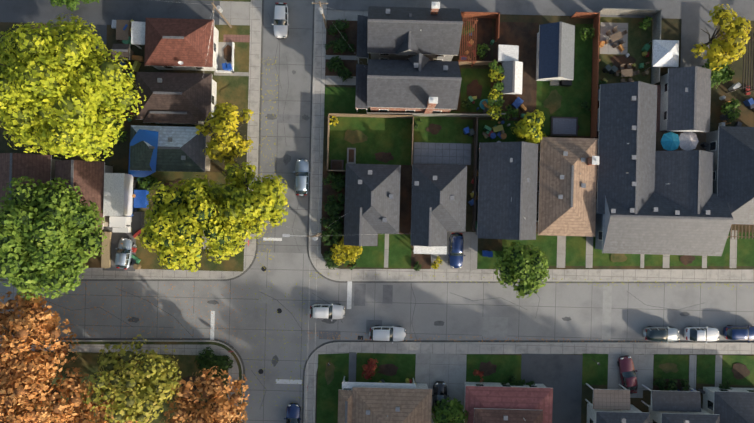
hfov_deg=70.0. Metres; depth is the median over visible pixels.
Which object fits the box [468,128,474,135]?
wheelie bin
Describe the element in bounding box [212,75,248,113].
yard
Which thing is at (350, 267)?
bush
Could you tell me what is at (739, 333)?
parked navy car
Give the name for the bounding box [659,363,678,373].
yard patch
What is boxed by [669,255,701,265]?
front lawn
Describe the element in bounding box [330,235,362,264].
yellow bush
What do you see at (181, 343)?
gutter
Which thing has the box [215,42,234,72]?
patio kerb
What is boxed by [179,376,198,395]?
yard patch
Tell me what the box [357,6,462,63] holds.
house
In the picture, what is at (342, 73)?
bush
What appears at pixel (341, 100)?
yard
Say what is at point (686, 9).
alley
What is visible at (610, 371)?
walk
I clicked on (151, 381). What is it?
yellow green tree
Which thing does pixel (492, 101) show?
hedge
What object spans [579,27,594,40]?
yard shrub
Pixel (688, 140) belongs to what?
cream umbrella
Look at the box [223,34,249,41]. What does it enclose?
walk
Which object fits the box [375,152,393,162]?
yard patch
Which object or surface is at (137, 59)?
clutter
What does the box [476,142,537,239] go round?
house
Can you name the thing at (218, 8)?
utility pole
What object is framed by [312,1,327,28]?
utility pole
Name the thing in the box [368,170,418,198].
vents
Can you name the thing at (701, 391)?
porch clutter
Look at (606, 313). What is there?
road patch
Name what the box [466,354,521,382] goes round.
lawn
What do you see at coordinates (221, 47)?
patio
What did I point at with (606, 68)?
wheelie bin
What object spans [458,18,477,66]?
pergola
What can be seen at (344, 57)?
walk
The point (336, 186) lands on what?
bush
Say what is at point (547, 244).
front lawn
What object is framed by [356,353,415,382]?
lawn
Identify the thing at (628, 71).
grey patio set
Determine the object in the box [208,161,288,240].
corner tree
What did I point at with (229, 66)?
wheelie bin
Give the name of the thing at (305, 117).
road stain
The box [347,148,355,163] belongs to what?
raised bed
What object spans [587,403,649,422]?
house
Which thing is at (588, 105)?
yard shrub
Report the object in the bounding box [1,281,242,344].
leaf litter
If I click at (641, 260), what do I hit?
front walk
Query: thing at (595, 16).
red yard fence
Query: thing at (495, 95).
hedge
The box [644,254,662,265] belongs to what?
front lawn
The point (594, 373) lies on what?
lawn
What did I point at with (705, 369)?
lawn
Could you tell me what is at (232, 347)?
curb
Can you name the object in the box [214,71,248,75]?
walk
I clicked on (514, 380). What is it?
shrub
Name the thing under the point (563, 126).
patio
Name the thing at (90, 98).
big yellow tree
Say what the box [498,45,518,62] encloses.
white shed
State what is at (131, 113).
clutter
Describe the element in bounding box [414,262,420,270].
yard shrub
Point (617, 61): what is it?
yard patch
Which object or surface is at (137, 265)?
driveway clutter
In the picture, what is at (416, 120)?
yard shrub
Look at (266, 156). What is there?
leaf litter
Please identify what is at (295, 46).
road arm
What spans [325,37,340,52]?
bush
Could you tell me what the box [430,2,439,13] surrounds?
house chimney
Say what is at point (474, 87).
yard patch
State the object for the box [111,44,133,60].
house shed
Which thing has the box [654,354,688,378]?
lawn
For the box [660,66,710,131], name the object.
garage
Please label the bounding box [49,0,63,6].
alley bush
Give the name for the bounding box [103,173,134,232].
garage
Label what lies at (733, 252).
front walk
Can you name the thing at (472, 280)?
kerb
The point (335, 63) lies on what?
bush
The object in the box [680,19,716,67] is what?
garage driveway
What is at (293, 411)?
car
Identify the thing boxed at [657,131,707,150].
patio
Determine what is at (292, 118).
road patch
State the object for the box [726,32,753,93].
frame
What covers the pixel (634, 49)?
gray yard
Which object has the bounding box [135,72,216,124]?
house
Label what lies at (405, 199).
passage
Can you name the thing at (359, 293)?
road patch
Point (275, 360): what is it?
road stain
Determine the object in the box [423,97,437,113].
house chimney
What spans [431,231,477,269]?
drive
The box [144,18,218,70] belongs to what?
house
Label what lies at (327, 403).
lawn corner
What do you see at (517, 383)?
yard shrub
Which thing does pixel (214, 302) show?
road stain
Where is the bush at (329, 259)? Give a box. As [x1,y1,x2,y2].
[323,245,343,268]
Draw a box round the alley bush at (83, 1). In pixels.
[80,0,99,3]
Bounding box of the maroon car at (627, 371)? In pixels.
[617,355,637,393]
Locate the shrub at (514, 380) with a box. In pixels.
[501,374,519,384]
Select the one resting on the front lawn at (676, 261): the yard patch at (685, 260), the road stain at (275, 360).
the yard patch at (685, 260)
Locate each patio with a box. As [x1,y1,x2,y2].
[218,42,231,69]
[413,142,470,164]
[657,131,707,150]
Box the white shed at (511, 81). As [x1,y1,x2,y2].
[501,60,522,93]
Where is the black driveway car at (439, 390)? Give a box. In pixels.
[432,381,448,416]
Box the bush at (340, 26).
[327,19,349,38]
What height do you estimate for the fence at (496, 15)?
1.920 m
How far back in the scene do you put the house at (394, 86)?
61.67 m
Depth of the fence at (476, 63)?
67.45 m
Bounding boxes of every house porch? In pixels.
[585,383,629,409]
[641,384,700,411]
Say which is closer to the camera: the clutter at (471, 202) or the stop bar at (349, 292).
the clutter at (471, 202)
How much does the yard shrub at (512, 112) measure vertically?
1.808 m
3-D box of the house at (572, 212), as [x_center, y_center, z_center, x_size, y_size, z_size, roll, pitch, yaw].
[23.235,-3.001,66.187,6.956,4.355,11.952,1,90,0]
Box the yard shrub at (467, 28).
[462,21,473,34]
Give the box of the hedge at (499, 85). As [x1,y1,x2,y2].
[493,81,503,91]
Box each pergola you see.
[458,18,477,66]
[727,224,753,238]
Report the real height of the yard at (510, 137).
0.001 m
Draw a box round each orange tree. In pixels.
[0,291,79,390]
[0,352,91,422]
[70,373,136,422]
[160,366,248,422]
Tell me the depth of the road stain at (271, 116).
68.48 m
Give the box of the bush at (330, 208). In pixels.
[322,192,344,215]
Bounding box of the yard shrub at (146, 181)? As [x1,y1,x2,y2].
[138,174,157,189]
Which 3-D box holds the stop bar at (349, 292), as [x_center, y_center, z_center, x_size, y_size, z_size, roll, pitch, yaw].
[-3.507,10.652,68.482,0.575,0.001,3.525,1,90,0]
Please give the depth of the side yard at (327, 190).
68.33 m
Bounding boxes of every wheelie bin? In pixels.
[222,63,227,70]
[225,63,232,70]
[463,127,469,133]
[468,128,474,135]
[482,250,488,256]
[602,64,611,72]
[609,65,617,73]
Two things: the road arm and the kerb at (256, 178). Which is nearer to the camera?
the kerb at (256, 178)
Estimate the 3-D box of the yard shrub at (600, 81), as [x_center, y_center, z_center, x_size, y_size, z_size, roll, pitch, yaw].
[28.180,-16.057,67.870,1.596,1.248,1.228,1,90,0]
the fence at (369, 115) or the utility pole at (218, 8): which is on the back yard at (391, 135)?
the fence at (369, 115)
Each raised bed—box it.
[331,160,343,169]
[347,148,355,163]
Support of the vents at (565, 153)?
attached to the house at (572, 212)
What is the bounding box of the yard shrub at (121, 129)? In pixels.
[114,123,127,141]
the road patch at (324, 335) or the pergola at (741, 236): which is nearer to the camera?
the pergola at (741, 236)
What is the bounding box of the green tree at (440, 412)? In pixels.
[432,397,467,422]
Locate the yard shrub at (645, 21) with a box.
[638,16,652,29]
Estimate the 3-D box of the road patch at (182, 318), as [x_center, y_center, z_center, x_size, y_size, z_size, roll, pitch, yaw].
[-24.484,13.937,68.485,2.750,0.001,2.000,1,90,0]
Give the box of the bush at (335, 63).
[326,56,345,72]
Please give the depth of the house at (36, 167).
64.55 m
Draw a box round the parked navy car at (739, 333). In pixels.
[723,325,753,342]
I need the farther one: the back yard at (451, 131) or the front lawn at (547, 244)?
the back yard at (451, 131)
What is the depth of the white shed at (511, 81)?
66.04 m
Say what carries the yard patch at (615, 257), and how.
on the front lawn at (600, 258)
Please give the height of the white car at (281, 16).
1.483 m
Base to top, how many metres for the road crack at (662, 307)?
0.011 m
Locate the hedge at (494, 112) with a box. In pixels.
[486,105,501,119]
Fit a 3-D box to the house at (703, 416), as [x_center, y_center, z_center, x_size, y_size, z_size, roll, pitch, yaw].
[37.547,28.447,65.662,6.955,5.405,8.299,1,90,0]
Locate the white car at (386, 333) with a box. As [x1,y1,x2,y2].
[369,325,405,343]
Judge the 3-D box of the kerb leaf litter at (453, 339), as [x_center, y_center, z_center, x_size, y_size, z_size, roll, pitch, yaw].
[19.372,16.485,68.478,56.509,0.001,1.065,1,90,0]
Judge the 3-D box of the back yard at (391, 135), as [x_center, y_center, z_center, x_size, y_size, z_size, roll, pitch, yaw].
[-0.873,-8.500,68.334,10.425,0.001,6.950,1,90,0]
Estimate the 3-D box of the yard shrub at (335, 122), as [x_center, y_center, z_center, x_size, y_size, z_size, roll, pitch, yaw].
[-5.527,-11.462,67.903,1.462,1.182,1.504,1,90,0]
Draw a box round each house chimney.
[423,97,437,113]
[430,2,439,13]
[587,156,598,165]
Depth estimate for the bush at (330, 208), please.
67.29 m
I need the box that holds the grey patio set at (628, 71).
[614,63,639,82]
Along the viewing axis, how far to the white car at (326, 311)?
67.39 m
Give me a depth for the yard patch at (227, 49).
68.24 m
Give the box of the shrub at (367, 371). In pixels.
[362,358,377,379]
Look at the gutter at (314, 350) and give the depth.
68.49 m
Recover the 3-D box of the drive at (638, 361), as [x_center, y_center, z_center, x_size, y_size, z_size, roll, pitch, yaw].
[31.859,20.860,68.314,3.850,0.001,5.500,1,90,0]
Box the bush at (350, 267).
[347,255,360,269]
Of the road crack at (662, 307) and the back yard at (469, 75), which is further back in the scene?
the road crack at (662, 307)
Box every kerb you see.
[0,0,261,278]
[50,340,242,420]
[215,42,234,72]
[303,342,753,422]
[309,0,753,281]
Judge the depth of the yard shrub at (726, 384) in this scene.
67.55 m
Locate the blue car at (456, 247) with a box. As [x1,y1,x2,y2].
[448,232,464,267]
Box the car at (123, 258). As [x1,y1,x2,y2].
[115,237,133,268]
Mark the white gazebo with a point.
(665, 53)
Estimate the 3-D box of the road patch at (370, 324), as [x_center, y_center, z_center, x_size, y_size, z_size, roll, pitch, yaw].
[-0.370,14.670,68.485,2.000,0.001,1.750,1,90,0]
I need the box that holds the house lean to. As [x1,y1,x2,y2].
[131,21,144,48]
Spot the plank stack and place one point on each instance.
(106, 259)
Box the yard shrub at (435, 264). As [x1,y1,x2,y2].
[431,256,442,268]
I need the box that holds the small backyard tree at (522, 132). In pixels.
[511,109,544,143]
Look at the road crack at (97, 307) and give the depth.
68.48 m
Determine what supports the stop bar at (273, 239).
on the road arm
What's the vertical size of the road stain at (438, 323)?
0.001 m
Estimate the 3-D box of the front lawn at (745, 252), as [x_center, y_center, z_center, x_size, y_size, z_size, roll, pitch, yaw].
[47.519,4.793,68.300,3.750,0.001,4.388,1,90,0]
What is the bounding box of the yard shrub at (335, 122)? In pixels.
[329,116,338,125]
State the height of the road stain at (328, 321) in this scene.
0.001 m
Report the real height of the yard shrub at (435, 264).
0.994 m
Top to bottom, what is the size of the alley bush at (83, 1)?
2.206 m
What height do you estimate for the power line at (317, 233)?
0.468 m
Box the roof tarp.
[128,129,158,176]
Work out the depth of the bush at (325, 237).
67.20 m
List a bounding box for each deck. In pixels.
[116,20,131,41]
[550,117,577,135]
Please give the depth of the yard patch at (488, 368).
68.23 m
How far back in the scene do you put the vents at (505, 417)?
63.83 m
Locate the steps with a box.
[201,231,208,248]
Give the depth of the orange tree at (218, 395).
60.99 m
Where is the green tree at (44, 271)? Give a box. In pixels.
[0,176,106,299]
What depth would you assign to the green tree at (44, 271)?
57.87 m
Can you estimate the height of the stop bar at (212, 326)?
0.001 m
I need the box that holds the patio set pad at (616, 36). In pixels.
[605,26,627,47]
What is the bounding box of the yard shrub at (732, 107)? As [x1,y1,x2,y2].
[720,98,740,121]
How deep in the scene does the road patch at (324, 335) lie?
68.48 m
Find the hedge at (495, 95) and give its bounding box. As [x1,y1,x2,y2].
[488,88,502,100]
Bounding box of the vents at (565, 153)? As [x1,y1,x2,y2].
[558,151,585,198]
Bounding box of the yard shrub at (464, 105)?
[461,99,471,108]
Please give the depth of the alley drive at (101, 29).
68.35 m
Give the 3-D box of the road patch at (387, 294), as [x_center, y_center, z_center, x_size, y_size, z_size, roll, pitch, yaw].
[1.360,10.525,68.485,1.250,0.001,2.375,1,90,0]
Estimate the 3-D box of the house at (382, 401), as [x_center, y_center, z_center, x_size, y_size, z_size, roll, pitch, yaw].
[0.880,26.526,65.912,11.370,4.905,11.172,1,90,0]
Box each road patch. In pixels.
[174,313,195,328]
[277,114,300,122]
[319,330,340,339]
[354,284,365,305]
[366,320,381,333]
[383,285,392,303]
[602,284,611,339]
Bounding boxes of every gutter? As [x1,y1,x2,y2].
[0,0,263,280]
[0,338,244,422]
[302,340,753,422]
[307,0,753,282]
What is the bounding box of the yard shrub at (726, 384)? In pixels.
[719,379,731,389]
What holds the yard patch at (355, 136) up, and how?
on the back yard at (391, 135)
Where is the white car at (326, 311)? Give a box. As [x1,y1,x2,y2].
[310,303,344,320]
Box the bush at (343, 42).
[338,33,355,53]
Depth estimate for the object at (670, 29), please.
68.36 m
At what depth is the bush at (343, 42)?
67.55 m
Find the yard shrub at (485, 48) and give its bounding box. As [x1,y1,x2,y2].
[476,44,488,59]
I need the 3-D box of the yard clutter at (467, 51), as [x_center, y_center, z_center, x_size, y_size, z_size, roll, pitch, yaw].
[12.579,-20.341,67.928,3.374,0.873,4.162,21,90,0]
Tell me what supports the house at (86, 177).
on the lawn at (118, 160)
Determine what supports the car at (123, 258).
on the drive at (116, 237)
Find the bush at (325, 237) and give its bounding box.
[320,229,342,245]
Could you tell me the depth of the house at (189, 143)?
64.94 m
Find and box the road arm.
[258,0,312,252]
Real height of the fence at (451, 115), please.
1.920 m
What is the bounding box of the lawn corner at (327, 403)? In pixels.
[317,353,348,422]
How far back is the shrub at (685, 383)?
67.40 m
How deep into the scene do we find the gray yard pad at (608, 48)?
68.28 m
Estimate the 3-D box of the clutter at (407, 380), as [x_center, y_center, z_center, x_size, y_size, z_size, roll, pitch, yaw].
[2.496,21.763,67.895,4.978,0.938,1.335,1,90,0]
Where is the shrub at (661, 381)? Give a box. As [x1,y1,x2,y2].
[653,377,666,390]
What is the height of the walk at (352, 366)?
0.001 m
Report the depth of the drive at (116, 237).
68.34 m
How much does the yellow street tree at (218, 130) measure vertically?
8.911 m
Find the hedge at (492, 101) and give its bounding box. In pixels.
[487,95,504,107]
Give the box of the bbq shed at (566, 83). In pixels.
[560,80,571,86]
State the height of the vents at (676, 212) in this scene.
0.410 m
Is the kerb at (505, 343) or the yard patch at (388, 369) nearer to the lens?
the yard patch at (388, 369)
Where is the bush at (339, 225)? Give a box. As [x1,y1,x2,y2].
[320,211,342,232]
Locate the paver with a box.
[656,85,667,131]
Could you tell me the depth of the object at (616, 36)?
67.64 m
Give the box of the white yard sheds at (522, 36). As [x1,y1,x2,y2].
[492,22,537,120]
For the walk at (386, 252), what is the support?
on the front yard at (371, 256)
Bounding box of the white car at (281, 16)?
[272,3,288,38]
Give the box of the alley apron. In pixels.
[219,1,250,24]
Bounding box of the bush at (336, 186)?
[323,171,344,191]
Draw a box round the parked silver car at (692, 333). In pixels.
[684,326,718,343]
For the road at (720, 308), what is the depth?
68.49 m
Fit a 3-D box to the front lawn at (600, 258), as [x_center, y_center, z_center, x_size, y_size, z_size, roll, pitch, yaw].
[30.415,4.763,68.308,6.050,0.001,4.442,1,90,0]
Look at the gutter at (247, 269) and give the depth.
68.49 m
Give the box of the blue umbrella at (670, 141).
[661,132,679,150]
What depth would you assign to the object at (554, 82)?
67.86 m
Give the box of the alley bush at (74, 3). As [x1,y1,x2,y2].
[58,0,79,11]
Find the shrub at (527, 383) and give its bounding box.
[520,379,534,385]
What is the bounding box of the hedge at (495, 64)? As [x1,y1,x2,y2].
[488,60,504,73]
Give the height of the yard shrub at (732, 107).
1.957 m
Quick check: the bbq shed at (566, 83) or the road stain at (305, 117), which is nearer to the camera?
the bbq shed at (566, 83)
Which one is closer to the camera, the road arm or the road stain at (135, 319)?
the road stain at (135, 319)
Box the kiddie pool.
[479,99,487,109]
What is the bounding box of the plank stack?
[101,231,111,267]
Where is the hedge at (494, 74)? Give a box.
[488,67,504,81]
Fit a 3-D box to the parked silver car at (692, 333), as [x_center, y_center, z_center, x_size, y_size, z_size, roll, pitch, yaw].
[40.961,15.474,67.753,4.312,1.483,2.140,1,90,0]
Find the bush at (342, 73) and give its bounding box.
[336,67,352,81]
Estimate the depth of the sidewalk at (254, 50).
68.36 m
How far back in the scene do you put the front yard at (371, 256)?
68.33 m
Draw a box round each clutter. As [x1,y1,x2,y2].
[111,20,143,71]
[121,73,135,121]
[121,177,149,269]
[377,378,416,384]
[460,33,493,59]
[467,96,490,112]
[468,170,477,228]
[482,125,504,141]
[599,41,650,82]
[678,387,704,393]
[700,142,708,147]
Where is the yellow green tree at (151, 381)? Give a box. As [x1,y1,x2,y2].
[81,334,181,422]
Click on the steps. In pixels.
(205, 241)
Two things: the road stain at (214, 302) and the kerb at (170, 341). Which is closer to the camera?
the kerb at (170, 341)
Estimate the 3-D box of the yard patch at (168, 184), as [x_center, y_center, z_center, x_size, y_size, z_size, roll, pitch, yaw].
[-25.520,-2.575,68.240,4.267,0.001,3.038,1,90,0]
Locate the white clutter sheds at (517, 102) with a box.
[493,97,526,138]
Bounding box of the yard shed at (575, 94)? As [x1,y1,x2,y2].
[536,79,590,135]
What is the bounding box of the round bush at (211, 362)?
[194,347,232,379]
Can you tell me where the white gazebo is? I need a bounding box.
[644,40,678,70]
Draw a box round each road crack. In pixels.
[47,301,132,326]
[117,288,192,336]
[450,292,526,309]
[627,291,702,309]
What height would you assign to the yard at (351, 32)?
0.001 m
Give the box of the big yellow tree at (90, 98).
[0,13,146,161]
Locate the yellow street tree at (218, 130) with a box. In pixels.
[196,102,253,164]
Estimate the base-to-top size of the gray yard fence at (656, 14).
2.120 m
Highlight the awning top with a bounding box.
[414,246,446,254]
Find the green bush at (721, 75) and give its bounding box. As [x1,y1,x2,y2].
[702,58,734,89]
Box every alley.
[0,0,219,24]
[327,0,753,20]
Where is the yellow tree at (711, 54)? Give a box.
[690,4,751,70]
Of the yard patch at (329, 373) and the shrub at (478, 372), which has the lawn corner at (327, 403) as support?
the yard patch at (329, 373)
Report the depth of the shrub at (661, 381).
67.49 m
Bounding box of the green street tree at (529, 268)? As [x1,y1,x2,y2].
[494,241,549,297]
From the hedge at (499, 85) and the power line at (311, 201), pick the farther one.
the hedge at (499, 85)
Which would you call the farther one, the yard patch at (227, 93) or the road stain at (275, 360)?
the road stain at (275, 360)
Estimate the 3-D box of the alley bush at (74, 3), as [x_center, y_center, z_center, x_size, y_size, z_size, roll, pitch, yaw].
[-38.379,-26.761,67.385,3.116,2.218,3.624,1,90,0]
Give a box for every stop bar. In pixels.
[210,311,214,339]
[263,238,281,240]
[276,379,301,383]
[347,281,351,308]
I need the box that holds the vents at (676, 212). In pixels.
[610,96,709,214]
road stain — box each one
[128,317,138,322]
[207,300,218,304]
[265,114,276,119]
[272,355,278,366]
[283,154,290,164]
[302,114,309,119]
[321,319,336,323]
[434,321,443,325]
[680,312,689,315]
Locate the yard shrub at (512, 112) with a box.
[501,104,518,119]
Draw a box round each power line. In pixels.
[306,38,315,405]
[313,0,323,409]
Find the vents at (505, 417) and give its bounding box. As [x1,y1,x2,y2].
[168,9,688,422]
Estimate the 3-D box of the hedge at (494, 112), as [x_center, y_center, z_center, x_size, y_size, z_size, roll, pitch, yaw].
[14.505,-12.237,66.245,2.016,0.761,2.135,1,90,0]
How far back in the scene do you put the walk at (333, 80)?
68.35 m
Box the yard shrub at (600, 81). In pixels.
[598,80,606,87]
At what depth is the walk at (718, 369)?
68.30 m
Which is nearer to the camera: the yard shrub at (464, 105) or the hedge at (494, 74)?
the hedge at (494, 74)
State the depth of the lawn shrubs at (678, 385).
68.31 m
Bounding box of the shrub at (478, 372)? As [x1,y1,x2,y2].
[473,370,483,382]
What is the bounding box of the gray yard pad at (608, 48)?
[600,22,627,53]
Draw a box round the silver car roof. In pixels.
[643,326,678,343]
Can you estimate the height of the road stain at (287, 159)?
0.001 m
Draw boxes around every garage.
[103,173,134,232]
[536,22,574,80]
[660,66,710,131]
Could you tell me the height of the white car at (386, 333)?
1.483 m
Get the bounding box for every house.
[0,153,57,207]
[55,160,112,229]
[130,125,210,171]
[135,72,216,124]
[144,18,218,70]
[338,376,431,422]
[344,164,400,245]
[355,53,461,112]
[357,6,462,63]
[410,164,466,251]
[464,382,552,422]
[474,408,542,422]
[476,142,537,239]
[536,137,597,236]
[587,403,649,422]
[595,81,733,255]
[649,405,719,422]
[702,387,753,422]
[706,126,753,224]
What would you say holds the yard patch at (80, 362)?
on the yard at (186, 364)
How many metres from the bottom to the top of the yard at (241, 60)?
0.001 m
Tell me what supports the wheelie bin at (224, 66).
on the patio at (221, 47)
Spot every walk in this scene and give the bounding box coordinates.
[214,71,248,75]
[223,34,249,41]
[325,76,355,84]
[326,55,356,59]
[348,352,355,381]
[384,234,388,267]
[557,236,565,267]
[586,236,592,267]
[607,354,612,388]
[640,254,643,267]
[643,354,653,389]
[663,255,669,267]
[689,355,696,390]
[702,256,706,267]
[715,355,721,386]
[730,230,736,267]
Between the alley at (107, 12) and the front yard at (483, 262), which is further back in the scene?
the alley at (107, 12)
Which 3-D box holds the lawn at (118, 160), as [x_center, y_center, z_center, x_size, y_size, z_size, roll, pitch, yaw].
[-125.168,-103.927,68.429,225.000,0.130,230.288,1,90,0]
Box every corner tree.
[139,175,247,271]
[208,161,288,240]
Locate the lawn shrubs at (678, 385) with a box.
[653,379,687,390]
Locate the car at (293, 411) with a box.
[284,403,300,422]
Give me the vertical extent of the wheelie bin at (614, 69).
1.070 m
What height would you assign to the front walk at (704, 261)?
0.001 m
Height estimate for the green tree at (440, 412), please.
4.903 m
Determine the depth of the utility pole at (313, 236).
60.37 m
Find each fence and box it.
[327,113,413,171]
[327,170,345,171]
[367,112,505,116]
[459,61,491,64]
[461,11,499,41]
[472,117,477,230]
[570,12,599,137]
[598,8,661,83]
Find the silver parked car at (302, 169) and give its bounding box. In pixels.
[293,159,310,195]
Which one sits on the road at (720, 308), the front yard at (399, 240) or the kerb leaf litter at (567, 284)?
the kerb leaf litter at (567, 284)
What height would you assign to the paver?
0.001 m
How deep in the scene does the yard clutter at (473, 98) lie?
67.78 m
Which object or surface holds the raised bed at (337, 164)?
on the back yard at (391, 135)
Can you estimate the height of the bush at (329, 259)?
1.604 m
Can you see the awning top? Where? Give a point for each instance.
(430, 250)
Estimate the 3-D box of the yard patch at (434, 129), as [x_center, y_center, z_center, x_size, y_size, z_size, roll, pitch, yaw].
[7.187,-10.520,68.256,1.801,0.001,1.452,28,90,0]
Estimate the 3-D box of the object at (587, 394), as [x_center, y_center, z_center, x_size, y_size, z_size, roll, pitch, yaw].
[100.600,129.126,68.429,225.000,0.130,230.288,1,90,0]
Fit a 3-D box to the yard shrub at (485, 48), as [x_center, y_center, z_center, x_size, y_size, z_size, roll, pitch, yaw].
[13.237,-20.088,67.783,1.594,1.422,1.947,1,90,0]
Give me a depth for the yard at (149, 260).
68.34 m
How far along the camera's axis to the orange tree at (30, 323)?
60.51 m
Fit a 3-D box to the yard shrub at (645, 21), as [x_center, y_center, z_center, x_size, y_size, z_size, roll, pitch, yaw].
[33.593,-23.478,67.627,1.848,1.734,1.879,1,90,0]
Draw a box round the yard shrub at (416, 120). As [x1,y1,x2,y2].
[410,117,422,128]
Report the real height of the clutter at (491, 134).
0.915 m
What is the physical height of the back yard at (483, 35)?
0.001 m
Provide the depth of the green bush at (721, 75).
66.03 m
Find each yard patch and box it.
[54,354,91,378]
[164,179,186,190]
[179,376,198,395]
[220,86,235,99]
[223,45,234,61]
[325,362,334,384]
[344,130,367,143]
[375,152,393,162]
[377,364,397,375]
[426,124,441,134]
[467,79,481,98]
[479,361,496,375]
[543,89,561,113]
[610,55,635,71]
[611,253,626,261]
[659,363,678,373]
[680,255,694,265]
[732,363,750,379]
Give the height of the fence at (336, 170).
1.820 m
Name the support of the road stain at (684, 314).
on the road at (720, 308)
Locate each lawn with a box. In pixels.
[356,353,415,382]
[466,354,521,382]
[502,234,556,265]
[565,236,585,265]
[582,353,607,384]
[593,232,639,265]
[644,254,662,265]
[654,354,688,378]
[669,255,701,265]
[697,355,715,383]
[707,232,729,265]
[722,355,753,384]
[736,232,753,265]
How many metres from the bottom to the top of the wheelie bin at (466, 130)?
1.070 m
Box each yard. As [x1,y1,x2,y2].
[4,351,228,422]
[135,171,243,271]
[212,25,249,72]
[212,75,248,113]
[321,171,344,253]
[324,87,355,115]
[325,59,356,75]
[326,20,356,55]
[329,116,411,170]
[344,246,411,267]
[356,109,459,118]
[378,234,410,247]
[411,254,430,268]
[414,118,472,143]
[458,18,491,60]
[460,68,490,111]
[477,250,501,268]
[478,120,540,142]
[598,17,651,83]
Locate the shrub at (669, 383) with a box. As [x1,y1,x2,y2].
[667,378,677,390]
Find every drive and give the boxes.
[83,23,106,50]
[103,180,136,270]
[327,10,367,20]
[415,353,466,422]
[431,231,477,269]
[521,354,582,422]
[613,354,643,397]
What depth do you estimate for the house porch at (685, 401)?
65.56 m
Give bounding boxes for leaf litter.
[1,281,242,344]
[245,280,306,407]
[256,57,277,271]
[307,332,679,341]
[310,272,747,289]
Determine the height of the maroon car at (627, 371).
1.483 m
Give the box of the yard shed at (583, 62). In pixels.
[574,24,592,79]
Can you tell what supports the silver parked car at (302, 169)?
on the road arm
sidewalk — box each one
[0,344,238,422]
[79,0,260,277]
[305,342,753,422]
[310,0,753,279]
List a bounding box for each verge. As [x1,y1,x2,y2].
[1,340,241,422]
[212,0,250,0]
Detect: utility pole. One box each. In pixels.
[211,0,231,27]
[283,232,321,240]
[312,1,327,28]
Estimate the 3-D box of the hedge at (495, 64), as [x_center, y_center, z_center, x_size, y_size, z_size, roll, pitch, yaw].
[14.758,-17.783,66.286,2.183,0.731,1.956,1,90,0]
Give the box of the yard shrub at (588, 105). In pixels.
[580,101,591,111]
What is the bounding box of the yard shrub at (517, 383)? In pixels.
[509,381,522,385]
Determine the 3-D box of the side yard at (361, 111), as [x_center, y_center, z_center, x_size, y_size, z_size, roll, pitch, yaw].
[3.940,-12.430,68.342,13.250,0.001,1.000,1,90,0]
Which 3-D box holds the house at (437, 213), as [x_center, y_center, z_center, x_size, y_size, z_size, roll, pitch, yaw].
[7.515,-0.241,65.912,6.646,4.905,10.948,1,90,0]
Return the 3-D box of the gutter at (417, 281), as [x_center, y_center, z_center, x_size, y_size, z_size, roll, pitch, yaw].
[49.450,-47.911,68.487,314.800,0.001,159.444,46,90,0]
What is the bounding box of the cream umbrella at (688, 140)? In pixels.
[679,132,698,149]
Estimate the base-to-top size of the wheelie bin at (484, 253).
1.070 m
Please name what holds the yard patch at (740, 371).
on the lawn at (729, 361)
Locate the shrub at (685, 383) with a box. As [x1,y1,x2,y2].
[679,378,689,390]
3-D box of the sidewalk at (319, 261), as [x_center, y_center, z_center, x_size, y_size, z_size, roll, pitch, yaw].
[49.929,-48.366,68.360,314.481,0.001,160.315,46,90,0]

